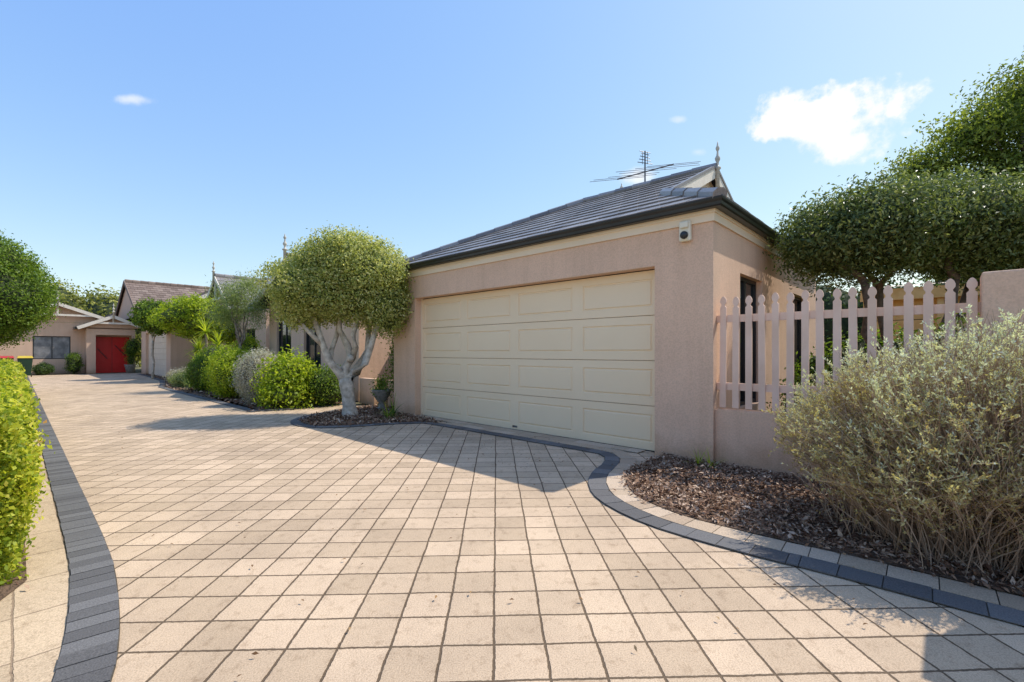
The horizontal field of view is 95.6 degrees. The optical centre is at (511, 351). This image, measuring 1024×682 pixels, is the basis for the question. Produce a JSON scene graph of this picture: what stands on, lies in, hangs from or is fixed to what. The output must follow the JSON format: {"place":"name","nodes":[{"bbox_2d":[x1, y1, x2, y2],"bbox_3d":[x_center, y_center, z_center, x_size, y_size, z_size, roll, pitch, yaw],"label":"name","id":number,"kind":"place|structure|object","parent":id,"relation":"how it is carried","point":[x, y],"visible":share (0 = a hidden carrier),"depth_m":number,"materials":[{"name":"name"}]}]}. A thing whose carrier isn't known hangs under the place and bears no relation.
{"place":"outdoors","nodes":[
{"label":"outdoors","id":0,"kind":"place"},
{"bbox_2d":[0,428,69,681],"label":"footpath","id":1,"kind":"structure","parent":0,"point":[33,618],"depth_m":2.29,"materials":[{"name":"beige concrete"}]},
{"bbox_2d":[17,356,32,376],"bbox_3d":[-24.269,0.739,23.121,0.649,1.057,0.575,0,0,43],"label":"wheelie bin","id":2,"kind":"object","parent":1,"relation":"on","point":[26,362],"visible":0.86,"depth_m":22.98,"materials":[{"name":"green plastic"}]},
{"bbox_2d":[25,376,119,681],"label":"paving border","id":3,"kind":"object","parent":1,"relation":"on","point":[89,649],"visible":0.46,"depth_m":2.50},
{"bbox_2d":[30,361,387,406],"bbox_3d":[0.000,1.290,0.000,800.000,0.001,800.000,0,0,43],"label":"ground","id":4,"kind":"structure","parent":0,"point":[137,369],"depth_m":27.39,"materials":[{"name":"beige concrete"}]},
{"bbox_2d":[0,356,13,360],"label":"wheelie bin","id":5,"kind":"object","parent":4,"relation":"on","point":[10,357],"visible":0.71,"depth_m":22.56,"materials":[{"name":"red plastic"}]},
{"bbox_2d":[32,362,56,374],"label":"leafy shrub","id":6,"kind":"object","parent":4,"relation":"on","point":[45,368],"visible":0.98,"depth_m":25.03,"materials":[{"name":"green plant"}]},
{"bbox_2d":[0,294,140,374],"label":"rendered bungalow","id":7,"kind":"object","parent":4,"relation":"on","point":[96,341],"visible":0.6,"depth_m":26.83,"materials":[{"name":"beige paint"}]},
{"bbox_2d":[34,337,68,357],"bbox_3d":[-26.132,-0.230,26.350,0.010,1.250,1.480,0,0,43],"label":"window glass","id":8,"kind":"structure","parent":7,"relation":"in","point":[42,345],"depth_m":26.30,"materials":[{"name":"grey glass"}]},
{"bbox_2d":[33,336,70,358],"bbox_3d":[-26.128,-0.230,26.347,0.060,1.300,1.530,0,0,43],"label":"window frame","id":9,"kind":"structure","parent":7,"relation":"in","point":[34,336],"depth_m":26.32,"materials":[{"name":"black metal"}]},
{"bbox_2d":[96,337,128,372],"bbox_3d":[-24.296,0.195,28.173,0.060,2.150,1.620,0,0,43],"label":"red double door","id":10,"kind":"structure","parent":7,"relation":"in","point":[110,347],"depth_m":28.10,"materials":[{"name":"red wood"}]},
{"bbox_2d":[62,352,85,373],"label":"leafy shrub","id":11,"kind":"object","parent":4,"relation":"on","point":[74,364],"visible":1,"depth_m":26.16,"materials":[{"name":"green plant"}]},
{"bbox_2d":[41,277,140,366],"bbox_3d":[-36.517,-2.007,36.033,11.212,8.225,16.216,0,0,43],"label":"background tree","id":12,"kind":"object","parent":4,"relation":"on","point":[99,304],"visible":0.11,"depth_m":36.52,"materials":[{"name":"green plant"}]},
{"bbox_2d":[121,337,140,372],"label":"potted shrub","id":13,"kind":"object","parent":4,"relation":"on","point":[131,349],"visible":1,"depth_m":27.63,"materials":[{"name":"green plant"}]},
{"bbox_2d":[141,327,214,377],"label":"walls","id":14,"kind":"structure","parent":4,"relation":"on","point":[178,349],"depth_m":22.22,"materials":[{"name":"beige paint"}]},
{"bbox_2d":[149,333,165,375],"bbox_3d":[-18.493,0.120,24.290,5.200,2.292,0.040,0,0,43],"label":"garage door","id":15,"kind":"structure","parent":14,"relation":"attached to","point":[160,353],"depth_m":24.08,"materials":[{"name":"white metal"}]},
{"bbox_2d":[197,261,269,351],"bbox_3d":[-12.479,-1.455,25.208,15.393,5.450,7.505,0,0,43],"label":"gabled unit","id":16,"kind":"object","parent":4,"relation":"on","point":[259,334],"visible":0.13,"depth_m":20.47,"materials":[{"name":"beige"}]},
{"bbox_3d":[-19.113,-3.250,31.856,4.633,2.361,11.000,0,0,43],"label":"roof deck","id":17,"kind":"object","parent":16,"relation":"on","visible":0},
{"bbox_2d":[125,282,208,307],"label":"tiles","id":18,"kind":"object","parent":17,"relation":"on","point":[143,291],"visible":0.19,"depth_m":29.60,"materials":[{"name":"tile"}]},
{"bbox_2d":[125,279,209,288],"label":"ridge caps","id":19,"kind":"object","parent":17,"relation":"on","point":[160,283],"visible":0.39,"depth_m":30.86,"materials":[{"name":"brown tile"}]},
{"bbox_2d":[143,373,341,411],"bbox_3d":[-12.552,1.228,18.517,22.430,0.206,2.708,0,0,45],"label":"mulch bed","id":20,"kind":"object","parent":4,"relation":"on","point":[237,401],"visible":0.17,"depth_m":12.46,"materials":[{"name":"brown wood"}]},
{"bbox_2d":[163,366,187,382],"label":"grey shrub","id":21,"kind":"object","parent":20,"relation":"on","point":[174,371],"visible":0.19,"depth_m":18.40,"materials":[{"name":"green plant"}]},
{"bbox_2d":[167,370,190,388],"bbox_3d":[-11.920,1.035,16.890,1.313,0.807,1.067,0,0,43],"label":"leafy shrub","id":22,"kind":"object","parent":20,"relation":"on","point":[177,380],"visible":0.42,"depth_m":16.61,"materials":[{"name":"green plant"}]},
{"bbox_2d":[145,292,237,354],"bbox_3d":[-13.638,-0.659,20.077,3.542,3.870,2.666,0,0,-2],"label":"bright tree","id":23,"kind":"object","parent":20,"relation":"on","point":[181,317],"visible":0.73,"depth_m":19.45,"materials":[{"name":"green plant"}]},
{"bbox_2d":[180,353,212,390],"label":"round shrub","id":24,"kind":"object","parent":20,"relation":"on","point":[194,375],"visible":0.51,"depth_m":14.55,"materials":[{"name":"green plant"}]},
{"bbox_2d":[179,315,227,369],"bbox_3d":[-11.715,-0.099,17.743,2.790,2.814,1.807,0,0,20],"label":"dracaena","id":25,"kind":"object","parent":20,"relation":"on","point":[198,345],"visible":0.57,"depth_m":17.92,"materials":[{"name":"green plant"}]},
{"bbox_2d":[192,341,225,362],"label":"leafy shrub","id":26,"kind":"object","parent":20,"relation":"on","point":[210,350],"visible":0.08,"depth_m":16.56,"materials":[{"name":"green plant"}]},
{"bbox_2d":[198,350,228,392],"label":"yellow green shrub","id":27,"kind":"object","parent":20,"relation":"on","point":[207,377],"visible":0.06,"depth_m":13.47,"materials":[{"name":"green plant"}]},
{"bbox_2d":[198,341,254,398],"bbox_3d":[-7.667,0.577,12.730,1.879,1.723,1.632,0,0,43],"label":"yellow green shrub","id":28,"kind":"object","parent":20,"relation":"on","point":[220,373],"visible":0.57,"depth_m":12.33,"materials":[{"name":"green plant"}]},
{"bbox_2d":[191,267,277,349],"bbox_3d":[-8.933,-0.754,15.240,2.495,4.058,2.104,0,0,20],"label":"olive tree","id":29,"kind":"object","parent":20,"relation":"on","point":[235,298],"visible":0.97,"depth_m":15.03,"materials":[{"name":"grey plant"}]},
{"bbox_2d":[229,333,264,353],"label":"golden shrub","id":30,"kind":"object","parent":20,"relation":"on","point":[249,342],"visible":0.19,"depth_m":15.55,"materials":[{"name":"green plant"}]},
{"bbox_2d":[229,346,278,404],"bbox_3d":[-6.064,0.625,11.176,1.243,1.560,1.352,0,0,-13],"label":"grey shrub","id":31,"kind":"object","parent":20,"relation":"on","point":[246,368],"visible":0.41,"depth_m":10.82,"materials":[{"name":"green plant"}]},
{"bbox_2d":[248,344,322,410],"bbox_3d":[-5.145,0.727,10.652,1.749,1.799,1.686,0,0,43],"label":"leafy shrub","id":32,"kind":"object","parent":20,"relation":"on","point":[286,378],"visible":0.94,"depth_m":10.37,"materials":[{"name":"green plant"}]},
{"bbox_2d":[300,363,354,406],"bbox_3d":[-4.384,0.882,10.986,1.360,1.238,1.299,0,0,43],"label":"leafy shrub","id":33,"kind":"object","parent":20,"relation":"on","point":[326,387],"visible":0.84,"depth_m":10.68,"materials":[{"name":"green plant"}]},
{"bbox_2d":[269,305,393,401],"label":"living walls","id":34,"kind":"structure","parent":4,"relation":"on","point":[377,364],"depth_m":12.40,"materials":[{"name":"beige paint"}]},
{"bbox_2d":[279,319,286,358],"bbox_3d":[-7.366,-0.130,15.179,1.200,1.900,0.060,0,0,43],"label":"window frame","id":35,"kind":"object","parent":34,"relation":"attached to","point":[286,338],"visible":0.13,"depth_m":15.15,"materials":[{"name":"black metal"}]},
{"bbox_2d":[280,321,290,363],"bbox_3d":[-7.363,-0.130,15.183,1.150,1.850,0.010,0,0,43],"label":"window glass","id":36,"kind":"object","parent":35,"relation":"in","point":[282,338],"visible":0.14,"depth_m":15.31,"materials":[{"name":"black glass"}]},
{"bbox_2d":[306,329,315,367],"bbox_3d":[-5.815,-0.130,13.727,1.150,1.900,0.060,0,0,43],"label":"window frame","id":37,"kind":"object","parent":34,"relation":"attached to","point":[314,348],"visible":0.11,"depth_m":13.72,"materials":[{"name":"black metal"}]},
{"bbox_2d":[308,323,320,368],"bbox_3d":[-5.811,-0.130,13.731,1.100,1.850,0.010,0,0,43],"label":"window glass","id":38,"kind":"object","parent":37,"relation":"in","point":[311,349],"visible":0.21,"depth_m":13.82,"materials":[{"name":"black glass"}]},
{"bbox_2d":[359,378,393,406],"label":"entry low wall","id":39,"kind":"structure","parent":4,"relation":"on","point":[365,394],"depth_m":11.18,"materials":[{"name":"beige paint"}]},
{"bbox_2d":[394,221,815,462],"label":"garage walls","id":40,"kind":"structure","parent":4,"relation":"on","point":[702,271],"depth_m":5.67,"materials":[{"name":"beige paint"}]},
{"bbox_2d":[421,299,422,414],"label":"door track","id":41,"kind":"structure","parent":40,"relation":"attached to","point":[421,356],"depth_m":9.21,"materials":[{"name":"metal"}]},
{"bbox_2d":[423,270,654,450],"bbox_3d":[0.044,0.115,7.533,4.970,2.308,0.020,0,0,43],"label":"garage door","id":42,"kind":"structure","parent":40,"relation":"attached to","point":[606,350],"depth_m":7.00,"materials":[{"name":"beige metal"}]},
{"bbox_2d":[424,269,654,405],"bbox_3d":[0.064,0.110,7.555,5.010,2.320,0.020,0,0,43],"label":"door backing","id":43,"kind":"object","parent":40,"relation":"attached to","point":[545,321],"depth_m":6.99,"materials":[{"name":"beige metal"}]},
{"bbox_2d":[400,208,815,277],"bbox_3d":[1.814,-1.540,9.453,6.522,0.140,5.657,0,0,43],"label":"frieze board","id":44,"kind":"object","parent":40,"relation":"on","point":[724,220],"visible":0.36,"depth_m":6.26,"materials":[{"name":"beige paint"}]},
{"bbox_2d":[396,194,788,272],"bbox_3d":[1.774,-1.648,9.410,6.756,0.100,5.774,0,0,43],"label":"gutter","id":45,"kind":"object","parent":44,"relation":"on","point":[729,207],"visible":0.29,"depth_m":6.04,"materials":[{"name":"black metal"}]},
{"bbox_3d":[0.235,-1.956,7.759,6.660,0.573,1.160,0,0,43],"label":"roof deck","id":46,"kind":"object","parent":45,"relation":"on","visible":0},
{"bbox_2d":[396,194,720,266],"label":"tiles","id":47,"kind":"object","parent":46,"relation":"on","point":[658,201],"visible":0.96,"depth_m":7.07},
{"bbox_2d":[660,187,726,197],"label":"ridge caps","id":48,"kind":"object","parent":46,"relation":"attached to","point":[699,191],"visible":0.68,"depth_m":5.52,"materials":[{"name":"tile"}]},
{"bbox_3d":[3.830,-1.956,7.584,1.160,0.573,5.830,0,0,43],"label":"roof deck","id":49,"kind":"object","parent":45,"relation":"on","visible":0},
{"bbox_2d":[680,169,730,198],"bbox_3d":[3.469,-2.622,7.922,0.030,1.029,3.586,0,0,43],"label":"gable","id":50,"kind":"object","parent":49,"relation":"on","point":[704,179],"visible":0.36,"depth_m":7.53,"materials":[{"name":"white paint"}]},
{"bbox_2d":[724,195,778,233],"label":"tiles","id":51,"kind":"object","parent":49,"relation":"on","point":[749,212],"visible":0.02,"depth_m":5.65,"materials":[{"name":"grey tile"}]},
{"bbox_2d":[671,165,733,200],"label":"verge caps","id":52,"kind":"object","parent":51,"relation":"on","point":[688,180],"visible":0.46,"depth_m":7.41,"materials":[{"name":"tile"}]},
{"bbox_3d":[0.463,-2.389,10.735,2.915,1.440,5.830,0,0,43],"label":"roof deck","id":53,"kind":"object","parent":45,"relation":"on","visible":0},
{"bbox_2d":[396,198,582,265],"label":"ridge caps","id":54,"kind":"object","parent":53,"relation":"attached to","point":[497,229],"visible":0.44,"depth_m":9.62,"materials":[{"name":"tile"}]},
{"bbox_3d":[1.260,-2.676,8.795,4.420,0.867,1.755,0,0,43],"label":"roof deck","id":55,"kind":"object","parent":53,"relation":"on","visible":0},
{"bbox_2d":[477,170,703,238],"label":"tiles","id":56,"kind":"object","parent":55,"relation":"on","point":[645,191],"visible":0.85,"depth_m":8.32,"materials":[{"name":"grey tile"}]},
{"bbox_2d":[583,163,716,201],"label":"ridge caps","id":57,"kind":"object","parent":55,"relation":"on","point":[682,173],"visible":0.48,"depth_m":8.61,"materials":[{"name":"tile"}]},
{"bbox_2d":[702,181,712,187],"bbox_3d":[3.374,-2.642,8.011,0.001,0.837,3.510,0,0,43],"label":"gable infill","id":58,"kind":"object","parent":55,"relation":"attached to","point":[709,185],"depth_m":8.06,"materials":[{"name":"beige paint"}]},
{"bbox_2d":[715,141,720,186],"bbox_3d":[3.498,-3.090,7.895,0.108,0.980,0.105,0,0,43],"label":"finial","id":59,"kind":"object","parent":55,"relation":"on","point":[717,160],"visible":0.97,"depth_m":7.87,"materials":[{"name":"paint"}]},
{"bbox_3d":[2.452,-2.676,10.069,4.420,0.867,1.755,0,0,43],"label":"roof","id":60,"kind":"object","parent":53,"relation":"on","visible":0},
{"bbox_2d":[591,151,700,181],"bbox_3d":[2.612,-3.350,9.191,2.106,1.240,0.328,0,0,6],"label":"tv antenna","id":61,"kind":"object","parent":60,"relation":"attached to","point":[645,163],"visible":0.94,"depth_m":9.17,"materials":[{"name":"metal"}]},
{"bbox_2d":[679,220,691,241],"bbox_3d":[2.003,-1.400,5.383,0.140,0.240,0.098,0,0,43],"label":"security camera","id":62,"kind":"object","parent":40,"relation":"attached to","point":[685,231],"visible":1,"depth_m":5.35,"materials":[{"name":"plastic"}]},
{"bbox_2d":[740,276,755,405],"bbox_3d":[3.151,-0.140,6.323,0.060,1.720,0.980,0,0,43],"label":"window frame","id":63,"kind":"object","parent":40,"relation":"attached to","point":[746,280],"visible":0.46,"depth_m":6.57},
{"bbox_2d":[740,281,752,400],"bbox_3d":[3.147,-0.140,6.327,0.010,1.670,0.930,0,0,43],"label":"window glass","id":64,"kind":"object","parent":63,"relation":"in","point":[749,289],"visible":0.21,"depth_m":6.30,"materials":[{"name":"black glass"}]},
{"bbox_2d":[793,296,800,367],"bbox_3d":[5.043,-0.140,8.346,0.060,1.720,1.120,0,0,43],"label":"window frame","id":65,"kind":"object","parent":40,"relation":"attached to","point":[797,298],"visible":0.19,"depth_m":8.70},
{"bbox_2d":[794,300,798,378],"bbox_3d":[5.040,-0.140,8.349,0.010,1.670,1.070,0,0,43],"label":"window glass","id":66,"kind":"object","parent":65,"relation":"in","point":[796,330],"visible":0.07,"depth_m":8.58,"materials":[{"name":"black glass"}]},
{"bbox_2d":[760,354,876,413],"bbox_3d":[3.805,0.693,5.613,1.411,1.467,1.258,0,0,43],"label":"garden shrub","id":67,"kind":"object","parent":4,"relation":"on","point":[813,377],"visible":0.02,"depth_m":5.67,"materials":[{"name":"green plant"}]},
{"bbox_2d":[794,317,916,382],"bbox_3d":[5.942,0.484,7.651,2.609,2.148,1.597,0,0,43],"label":"garden shrub","id":68,"kind":"object","parent":4,"relation":"on","point":[897,341],"visible":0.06,"depth_m":7.74,"materials":[{"name":"green plant"}]},
{"bbox_2d":[763,158,1023,362],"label":"trimmed tree","id":69,"kind":"object","parent":4,"relation":"on","point":[938,226],"visible":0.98,"depth_m":5.63,"materials":[{"name":"green plant"}]},
{"bbox_2d":[816,268,979,354],"bbox_3d":[13.691,-0.463,11.243,13.744,4.874,3.262,0,0,43],"label":"screening hedge","id":70,"kind":"object","parent":4,"relation":"on","point":[828,299],"visible":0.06,"depth_m":13.81,"materials":[{"name":"green plant"}]},
{"bbox_2d":[864,313,979,371],"bbox_3d":[5.339,0.416,5.116,2.411,2.155,1.497,0,0,43],"label":"garden shrub","id":71,"kind":"object","parent":4,"relation":"on","point":[942,330],"visible":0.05,"depth_m":5.26,"materials":[{"name":"green plant"}]},
{"bbox_2d":[874,46,1023,283],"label":"tall tree","id":72,"kind":"object","parent":4,"relation":"on","point":[989,125],"visible":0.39,"depth_m":15.53,"materials":[{"name":"green plant"}]},
{"bbox_2d":[0,0,1023,299],"label":"sky","id":73,"kind":"structure","parent":0,"point":[162,141],"materials":[{"name":"blue"}]},
{"bbox_2d":[28,373,1023,681],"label":"driveway","id":74,"kind":"structure","parent":0,"point":[538,535],"depth_m":2.63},
{"bbox_2d":[0,535,28,599],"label":"mulch bed","id":75,"kind":"object","parent":74,"relation":"on","point":[5,589],"depth_m":2.53,"materials":[{"name":"soil"}]},
{"bbox_2d":[0,357,55,585],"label":"clipped hedge","id":76,"kind":"object","parent":75,"relation":"on","point":[21,479],"visible":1,"depth_m":2.60,"materials":[{"name":"green plant"}]},
{"bbox_2d":[0,228,65,349],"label":"round tree","id":77,"kind":"object","parent":75,"relation":"on","point":[26,294],"visible":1,"depth_m":13.75,"materials":[{"name":"green plant"}]},
{"bbox_2d":[127,297,170,378],"bbox_3d":[-16.660,-0.638,21.621,2.042,3.823,1.827,0,0,24],"label":"topiary tree","id":78,"kind":"object","parent":74,"relation":"on","point":[140,313],"visible":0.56,"depth_m":21.24,"materials":[{"name":"green plant"}]},
{"bbox_2d":[138,374,341,411],"bbox_3d":[-12.828,1.258,18.088,22.550,0.008,2.259,0,0,43],"label":"paving border","id":79,"kind":"object","parent":74,"relation":"on","point":[206,398],"visible":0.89,"depth_m":11.68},
{"bbox_2d":[297,404,442,425],"bbox_3d":[-2.981,1.235,9.001,2.194,0.148,3.324,0,0,-34],"label":"mulch bed","id":80,"kind":"object","parent":74,"relation":"on","point":[367,414],"visible":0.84,"depth_m":8.60,"materials":[{"name":"brown wood"}]},
{"bbox_2d":[249,220,414,416],"bbox_3d":[-3.368,-0.605,9.195,3.071,3.922,2.291,0,0,-6],"label":"variegated tree","id":81,"kind":"object","parent":80,"relation":"on","point":[340,279],"visible":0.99,"depth_m":8.71,"materials":[{"name":"green plant"}]},
{"bbox_2d":[369,370,392,409],"bbox_3d":[-2.812,0.829,10.095,0.724,0.882,0.630,0,0,43],"label":"garden urn","id":82,"kind":"object","parent":80,"relation":"on","point":[380,394],"visible":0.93,"depth_m":10.04,"materials":[{"name":"stone"}]},
{"bbox_2d":[383,333,393,403],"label":"climbing vine","id":83,"kind":"object","parent":80,"relation":"on","point":[392,358],"visible":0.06,"depth_m":9.91,"materials":[{"name":"green plant"}]},
{"bbox_2d":[375,394,408,417],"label":"strappy plant","id":84,"kind":"object","parent":80,"relation":"on","point":[393,411],"visible":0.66,"depth_m":8.80,"materials":[{"name":"green plant"}]},
{"bbox_2d":[79,406,867,676],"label":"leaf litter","id":85,"kind":"object","parent":74,"relation":"on","point":[255,652],"visible":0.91,"depth_m":3.98,"materials":[{"name":"brown plant"}]},
{"bbox_2d":[418,415,645,452],"bbox_3d":[-0.114,1.258,7.489,4.800,0.009,0.200,0,0,43],"label":"paving edging","id":86,"kind":"object","parent":74,"relation":"on","point":[629,449],"visible":0.85,"depth_m":6.88,"materials":[{"name":"grey concrete"}]},
{"bbox_2d":[425,415,654,451],"bbox_3d":[0.040,1.268,7.529,4.970,0.024,0.030,0,0,43],"label":"door seal","id":87,"kind":"object","parent":74,"relation":"on","point":[559,436],"depth_m":6.80,"materials":[{"name":"black rubber"}]},
{"bbox_2d":[290,405,1023,625],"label":"paving border","id":88,"kind":"object","parent":74,"relation":"on","point":[598,487],"visible":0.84,"depth_m":2.91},
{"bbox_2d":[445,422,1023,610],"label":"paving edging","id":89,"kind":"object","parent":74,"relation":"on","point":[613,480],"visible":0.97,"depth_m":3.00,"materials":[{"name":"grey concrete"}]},
{"bbox_2d":[612,451,1023,595],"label":"mulch bed","id":90,"kind":"object","parent":74,"relation":"on","point":[759,501],"visible":0.64,"depth_m":3.66,"materials":[{"name":"brown wood"}]},
{"bbox_2d":[685,447,729,469],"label":"grass tuft","id":91,"kind":"object","parent":90,"relation":"on","point":[710,465],"visible":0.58,"depth_m":5.07,"materials":[{"name":"green plant"}]},
{"bbox_2d":[761,304,1023,582],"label":"coastal shrub","id":92,"kind":"object","parent":90,"relation":"on","point":[924,451],"visible":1,"depth_m":2.76,"materials":[{"name":"green plant"}]},
{"bbox_2d":[715,277,980,479],"bbox_3d":[3.139,0.324,4.596,2.117,1.893,0.200,0,0,43],"label":"picket fence","id":93,"kind":"object","parent":74,"relation":"on","point":[743,438],"visible":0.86,"depth_m":4.80,"materials":[{"name":"white wood"}]},
{"bbox_2d":[980,269,1023,369],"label":"wall","id":94,"kind":"structure","parent":74,"relation":"on","point":[1003,290],"depth_m":3.65,"materials":[{"name":"beige paint"}]},
{"bbox_2d":[860,282,979,339],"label":"timber patio","id":95,"kind":"structure","parent":0,"point":[917,293],"depth_m":9.80,"materials":[{"name":"brown wood"}]},
{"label":"tiles","id":96,"kind":"object","parent":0,"visible":0},
{"bbox_2d":[258,282,272,305],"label":"roof deck","id":97,"kind":"structure","parent":96,"relation":"on","point":[266,298],"depth_m":15.92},
{"bbox_3d":[-6.820,-2.449,14.079,3.224,0.863,0.088,0,0,43],"label":"gable truss","id":98,"kind":"object","parent":97,"relation":"attached to","visible":0},
{"bbox_2d":[282,234,287,262],"bbox_3d":[-6.868,-3.055,14.028,0.150,1.050,0.146,0,0,43],"label":"finial","id":99,"kind":"object","parent":98,"relation":"on","point":[284,249],"visible":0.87,"depth_m":13.99,"materials":[{"name":"paint"}]},
{"bbox_2d":[253,260,282,308],"bbox_3d":[-7.888,-2.185,15.024,2.922,1.415,0.035,0,0,43],"label":"barge board","id":100,"kind":"object","parent":96,"relation":"attached to","point":[268,282],"visible":0.21,"depth_m":15.21,"materials":[{"name":"white paint"}]},
{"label":"tiles","id":101,"kind":"object","parent":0,"visible":0},
{"bbox_2d":[116,286,130,321],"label":"roof deck","id":102,"kind":"structure","parent":101,"relation":"on","point":[118,310],"depth_m":31.13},
{"bbox_2d":[115,280,134,313],"bbox_3d":[-24.562,-3.225,29.367,9.491,2.569,0.050,0,0,43],"label":"barge board","id":103,"kind":"object","parent":102,"relation":"attached to","point":[128,293],"visible":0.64,"depth_m":29.15,"materials":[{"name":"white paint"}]},
{"bbox_2d":[118,289,133,318],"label":"gable wall","id":104,"kind":"structure","parent":102,"relation":"attached to","point":[126,306],"depth_m":29.83,"materials":[{"name":"beige paint"}]}
]}

